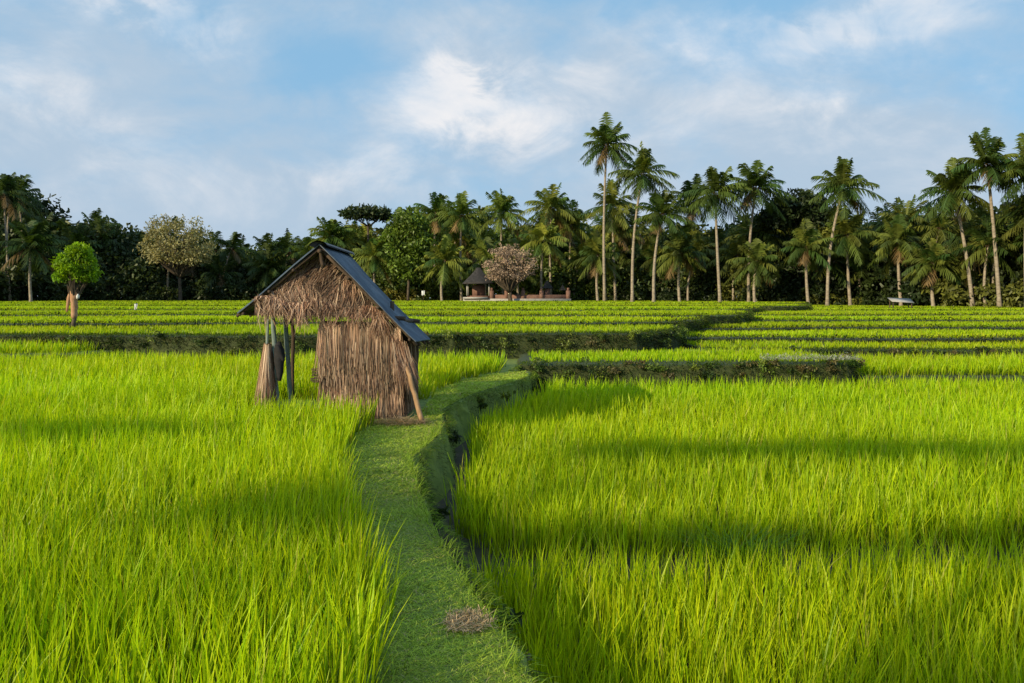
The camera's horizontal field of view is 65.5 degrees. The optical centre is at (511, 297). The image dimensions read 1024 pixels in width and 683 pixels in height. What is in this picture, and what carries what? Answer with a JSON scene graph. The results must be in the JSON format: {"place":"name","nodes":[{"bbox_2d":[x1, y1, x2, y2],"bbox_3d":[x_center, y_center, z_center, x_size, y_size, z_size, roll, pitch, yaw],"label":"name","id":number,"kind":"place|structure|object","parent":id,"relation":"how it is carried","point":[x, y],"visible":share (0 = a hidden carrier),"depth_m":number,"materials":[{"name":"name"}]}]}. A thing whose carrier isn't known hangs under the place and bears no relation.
{"place":"outdoors","nodes":[
{"label":"outdoors","id":0,"kind":"place"},
{"bbox_2d":[0,350,115,360],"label":"terrace","id":1,"kind":"structure","parent":0,"point":[61,353],"depth_m":19.37,"materials":[{"name":"plant"}]},
{"bbox_2d":[0,346,506,682],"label":"rice field","id":2,"kind":"structure","parent":0,"point":[117,433],"depth_m":5.04,"materials":[{"name":"green plant"}]},
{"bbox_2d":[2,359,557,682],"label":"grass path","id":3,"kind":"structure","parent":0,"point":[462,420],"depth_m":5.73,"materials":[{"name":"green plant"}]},
{"bbox_2d":[236,241,436,427],"bbox_3d":[-2.457,0.515,11.450,2.980,2.550,2.800,0,0,0],"label":"thatched hut","id":4,"kind":"object","parent":3,"relation":"on","point":[379,353],"visible":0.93,"depth_m":10.81,"materials":[{"name":"plant"}]},
{"bbox_2d":[438,604,497,634],"bbox_3d":[-0.229,1.626,4.029,0.332,0.075,0.367,0,0,0],"label":"straw patch","id":5,"kind":"object","parent":3,"relation":"on","point":[470,620],"visible":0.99,"depth_m":4.01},
{"bbox_2d":[5,324,1011,660],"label":"bund weeds","id":6,"kind":"object","parent":3,"relation":"on","point":[593,376],"visible":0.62,"depth_m":18.15,"materials":[{"name":"green plant"}]},
{"bbox_2d":[0,325,681,360],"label":"terrace","id":7,"kind":"structure","parent":0,"point":[305,339],"depth_m":21.16,"materials":[{"name":"plant"}]},
{"bbox_2d":[48,242,104,326],"bbox_3d":[-14.044,-0.390,25.696,1.479,2.905,1.436,0,0,42],"label":"wrapped tree","id":8,"kind":"object","parent":7,"relation":"on","point":[76,264],"visible":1,"depth_m":25.49,"materials":[{"name":"green plant"}]},
{"bbox_2d":[0,318,705,331],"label":"terrace","id":9,"kind":"structure","parent":0,"point":[212,324],"depth_m":27.36,"materials":[{"name":"plant"}]},
{"bbox_2d":[3,313,751,326],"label":"terrace","id":10,"kind":"structure","parent":0,"point":[726,319],"depth_m":34.14,"materials":[{"name":"plant"}]},
{"bbox_2d":[4,309,757,312],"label":"terrace","id":11,"kind":"structure","parent":0,"point":[440,310],"depth_m":43.44,"materials":[{"name":"plant"}]},
{"bbox_2d":[199,306,808,310],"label":"terrace","id":12,"kind":"structure","parent":0,"point":[769,308],"depth_m":53.44,"materials":[{"name":"plant"}]},
{"bbox_2d":[0,300,1023,387],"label":"bund grass","id":13,"kind":"structure","parent":0,"point":[705,319],"depth_m":25.98,"materials":[{"name":"green plant"}]},
{"bbox_2d":[0,0,1023,249],"label":"sky","id":14,"kind":"structure","parent":0,"point":[250,118],"materials":[{"name":"blue"}]},
{"bbox_2d":[517,349,854,394],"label":"terrace","id":15,"kind":"structure","parent":0,"point":[632,370],"depth_m":18.13,"materials":[{"name":"plant"}]},
{"bbox_2d":[759,352,861,360],"bbox_3d":[6.807,1.311,18.150,2.297,0.198,1.091,0,0,0],"label":"pale weed","id":16,"kind":"object","parent":15,"relation":"on","point":[818,357],"visible":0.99,"depth_m":18.14,"materials":[{"name":"green plant"}]},
{"bbox_2d":[433,371,1023,682],"bbox_3d":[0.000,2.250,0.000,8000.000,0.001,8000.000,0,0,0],"label":"ground","id":17,"kind":"structure","parent":0,"point":[449,494],"depth_m":7.01,"materials":[{"name":"green plant"}]},
{"bbox_2d":[0,187,1023,307],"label":"distant trees","id":18,"kind":"object","parent":17,"relation":"on","point":[150,284],"visible":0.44,"depth_m":91.40,"materials":[{"name":"green plant"}]},
{"bbox_2d":[682,332,1023,344],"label":"terrace","id":19,"kind":"structure","parent":0,"point":[828,339],"depth_m":26.54,"materials":[{"name":"plant"}]},
{"bbox_2d":[682,343,1023,360],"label":"terrace","id":20,"kind":"structure","parent":0,"point":[686,346],"depth_m":23.05,"materials":[{"name":"plant"}]},
{"bbox_2d":[700,323,1023,332],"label":"terrace","id":21,"kind":"structure","parent":0,"point":[863,328],"depth_m":32.10,"materials":[{"name":"plant"}]},
{"bbox_2d":[754,319,1022,322],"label":"terrace","id":22,"kind":"structure","parent":0,"point":[821,320],"depth_m":38.02,"materials":[{"name":"plant"}]},
{"bbox_2d":[755,314,1023,316],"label":"terrace","id":23,"kind":"structure","parent":0,"point":[891,315],"depth_m":43.90,"materials":[{"name":"plant"}]},
{"bbox_2d":[817,310,1017,310],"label":"terrace","id":24,"kind":"structure","parent":0,"point":[917,310],"depth_m":55.35,"materials":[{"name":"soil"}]},
{"bbox_2d":[888,298,913,307],"bbox_3d":[29.350,0.560,60.100,1.900,1.180,1.200,0,0,0],"label":"field shelter","id":25,"kind":"object","parent":24,"relation":"on","point":[905,300],"visible":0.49,"depth_m":60.05,"materials":[{"name":"white metal"}]},
{"bbox_2d":[977,133,1023,266],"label":"palm tree","id":26,"kind":"object","parent":24,"relation":"on","point":[1018,167],"visible":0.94,"depth_m":62.02,"materials":[{"name":"green plant"}]},
{"bbox_2d":[1003,198,1023,245],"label":"palm tree","id":27,"kind":"object","parent":24,"relation":"on","point":[1015,210],"visible":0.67,"depth_m":64.27,"materials":[{"name":"green plant"}]},
{"bbox_2d":[854,369,1023,386],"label":"terrace","id":28,"kind":"structure","parent":0,"point":[952,377],"depth_m":18.76,"materials":[{"name":"plant"}]},
{"bbox_2d":[0,300,1023,375],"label":"terrace rice","id":29,"kind":"object","parent":28,"relation":"on","point":[961,365],"visible":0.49,"depth_m":28.30,"materials":[{"name":"green plant"}]},
{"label":"terrace","id":30,"kind":"structure","parent":0,"visible":0},
{"bbox_2d":[132,213,216,299],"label":"dry leaved tree","id":31,"kind":"object","parent":30,"relation":"on","point":[178,263],"visible":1,"depth_m":91.14,"materials":[{"name":"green plant"}]},
{"bbox_2d":[242,243,288,291],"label":"palm tree","id":32,"kind":"object","parent":30,"relation":"on","point":[261,263],"visible":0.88,"depth_m":97.24,"materials":[{"name":"green plant"}]},
{"bbox_2d":[305,217,357,254],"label":"palm tree","id":33,"kind":"object","parent":30,"relation":"on","point":[333,229],"visible":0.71,"depth_m":97.39,"materials":[{"name":"green plant"}]},
{"bbox_2d":[337,203,392,274],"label":"umbrella tree","id":34,"kind":"object","parent":30,"relation":"on","point":[363,213],"visible":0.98,"depth_m":98.53,"materials":[{"name":"green plant"}]},
{"bbox_2d":[350,237,397,284],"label":"palm tree","id":35,"kind":"object","parent":30,"relation":"on","point":[373,256],"visible":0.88,"depth_m":91.16,"materials":[{"name":"green plant"}]},
{"bbox_2d":[377,205,439,300],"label":"leafy tree","id":36,"kind":"object","parent":30,"relation":"on","point":[407,242],"visible":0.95,"depth_m":90.77,"materials":[{"name":"green plant"}]},
{"bbox_2d":[411,192,465,291],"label":"palm tree","id":37,"kind":"object","parent":30,"relation":"on","point":[437,200],"visible":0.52,"depth_m":99.28,"materials":[{"name":"green plant"}]},
{"bbox_2d":[415,235,475,300],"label":"palm tree","id":38,"kind":"object","parent":30,"relation":"on","point":[450,262],"visible":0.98,"depth_m":89.57,"materials":[{"name":"green plant"}]},
{"bbox_2d":[429,190,487,300],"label":"palm tree","id":39,"kind":"object","parent":30,"relation":"on","point":[460,222],"visible":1,"depth_m":94.44,"materials":[{"name":"green plant"}]},
{"bbox_2d":[463,236,502,295],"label":"palm tree","id":40,"kind":"object","parent":30,"relation":"on","point":[482,251],"visible":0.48,"depth_m":91.61,"materials":[{"name":"green plant"}]},
{"bbox_2d":[6,244,967,304],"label":"distant tree trunks","id":41,"kind":"object","parent":30,"relation":"on","point":[415,286],"visible":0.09,"depth_m":87.44,"materials":[{"name":"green plant"}]},
{"bbox_2d":[474,188,528,294],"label":"palm tree","id":42,"kind":"object","parent":30,"relation":"on","point":[501,209],"visible":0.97,"depth_m":94.40,"materials":[{"name":"green plant"}]},
{"bbox_2d":[0,172,1023,306],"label":"palm grove","id":43,"kind":"object","parent":30,"relation":"on","point":[979,231],"depth_m":88.23,"materials":[{"name":"green plant"}]},
{"bbox_2d":[492,251,539,294],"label":"palm tree","id":44,"kind":"object","parent":30,"relation":"on","point":[532,279],"visible":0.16,"depth_m":90.03,"materials":[{"name":"green plant"}]},
{"bbox_2d":[462,268,570,300],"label":"village shrine","id":45,"kind":"object","parent":30,"relation":"on","point":[477,276],"visible":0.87,"depth_m":86.40,"materials":[{"name":"red brick"}]},
{"bbox_2d":[517,215,570,287],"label":"palm tree","id":46,"kind":"object","parent":30,"relation":"on","point":[541,236],"visible":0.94,"depth_m":89.25,"materials":[{"name":"green plant"}]},
{"bbox_2d":[518,182,585,294],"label":"palm tree","id":47,"kind":"object","parent":30,"relation":"on","point":[549,205],"visible":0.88,"depth_m":94.44,"materials":[{"name":"green plant"}]},
{"bbox_2d":[547,199,596,286],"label":"palm tree","id":48,"kind":"object","parent":30,"relation":"on","point":[578,228],"visible":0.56,"depth_m":96.46,"materials":[{"name":"green plant"}]},
{"bbox_2d":[567,230,622,300],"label":"palm tree","id":49,"kind":"object","parent":30,"relation":"on","point":[592,250],"visible":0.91,"depth_m":87.50,"materials":[{"name":"green plant"}]},
{"bbox_2d":[578,112,638,300],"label":"palm tree","id":50,"kind":"object","parent":30,"relation":"on","point":[604,135],"visible":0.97,"depth_m":84.83,"materials":[{"name":"green plant"}]},
{"bbox_2d":[578,179,640,300],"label":"palm tree","id":51,"kind":"object","parent":30,"relation":"on","point":[613,205],"visible":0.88,"depth_m":91.38,"materials":[{"name":"green plant"}]},
{"bbox_2d":[669,173,724,229],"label":"palm tree","id":52,"kind":"object","parent":30,"relation":"on","point":[697,179],"visible":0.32,"depth_m":94.34,"materials":[{"name":"green plant"}]},
{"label":"terrace","id":53,"kind":"structure","parent":0,"visible":0},
{"bbox_2d":[750,187,840,277],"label":"leafy tree","id":54,"kind":"object","parent":53,"relation":"on","point":[795,213],"visible":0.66,"depth_m":81.74,"materials":[{"name":"green plant"}]},
{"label":"terrace","id":55,"kind":"structure","parent":0,"visible":0},
{"bbox_2d":[0,220,66,301],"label":"palm tree","id":56,"kind":"object","parent":55,"relation":"on","point":[32,235],"visible":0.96,"depth_m":81.60,"materials":[{"name":"green plant"}]},
{"bbox_2d":[480,242,538,300],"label":"frangipani tree","id":57,"kind":"object","parent":55,"relation":"on","point":[507,280],"visible":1,"depth_m":84.81,"materials":[{"name":"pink plant"}]},
{"bbox_2d":[607,141,679,301],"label":"palm tree","id":58,"kind":"object","parent":55,"relation":"on","point":[640,167],"visible":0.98,"depth_m":79.71,"materials":[{"name":"green plant"}]},
{"bbox_2d":[633,187,696,301],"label":"palm tree","id":59,"kind":"object","parent":55,"relation":"on","point":[661,209],"visible":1,"depth_m":77.43,"materials":[{"name":"green plant"}]},
{"bbox_2d":[656,224,710,300],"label":"palm tree","id":60,"kind":"object","parent":55,"relation":"on","point":[678,248],"visible":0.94,"depth_m":82.49,"materials":[{"name":"green plant"}]},
{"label":"terrace","id":61,"kind":"structure","parent":0,"visible":0},
{"bbox_2d":[675,166,752,301],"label":"palm tree","id":62,"kind":"object","parent":61,"relation":"on","point":[717,189],"visible":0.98,"depth_m":77.51,"materials":[{"name":"green plant"}]},
{"bbox_2d":[723,238,780,301],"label":"palm tree","id":63,"kind":"object","parent":61,"relation":"on","point":[757,257],"visible":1,"depth_m":76.64,"materials":[{"name":"green plant"}]},
{"bbox_2d":[725,160,797,301],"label":"palm tree","id":64,"kind":"object","parent":61,"relation":"on","point":[754,180],"visible":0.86,"depth_m":79.50,"materials":[{"name":"green plant"}]},
{"bbox_2d":[774,218,839,303],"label":"palm tree","id":65,"kind":"object","parent":61,"relation":"on","point":[807,238],"visible":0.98,"depth_m":75.59,"materials":[{"name":"green plant"}]},
{"bbox_2d":[808,156,886,305],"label":"palm tree","id":66,"kind":"object","parent":61,"relation":"on","point":[839,182],"visible":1,"depth_m":74.52,"materials":[{"name":"green plant"}]},
{"bbox_2d":[816,206,879,304],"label":"palm tree","id":67,"kind":"object","parent":61,"relation":"on","point":[850,237],"visible":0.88,"depth_m":75.46,"materials":[{"name":"green plant"}]},
{"bbox_2d":[868,213,923,305],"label":"palm tree","id":68,"kind":"object","parent":61,"relation":"on","point":[898,233],"visible":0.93,"depth_m":71.55,"materials":[{"name":"green plant"}]},
{"bbox_2d":[900,237,966,306],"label":"palm tree","id":69,"kind":"object","parent":61,"relation":"on","point":[932,261],"visible":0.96,"depth_m":67.59,"materials":[{"name":"green plant"}]},
{"bbox_2d":[908,157,999,306],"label":"palm tree","id":70,"kind":"object","parent":61,"relation":"on","point":[946,203],"visible":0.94,"depth_m":65.65,"materials":[{"name":"green plant"}]},
{"bbox_2d":[949,127,1023,306],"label":"palm tree","id":71,"kind":"object","parent":61,"relation":"on","point":[988,165],"visible":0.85,"depth_m":63.82,"materials":[{"name":"green plant"}]}
]}

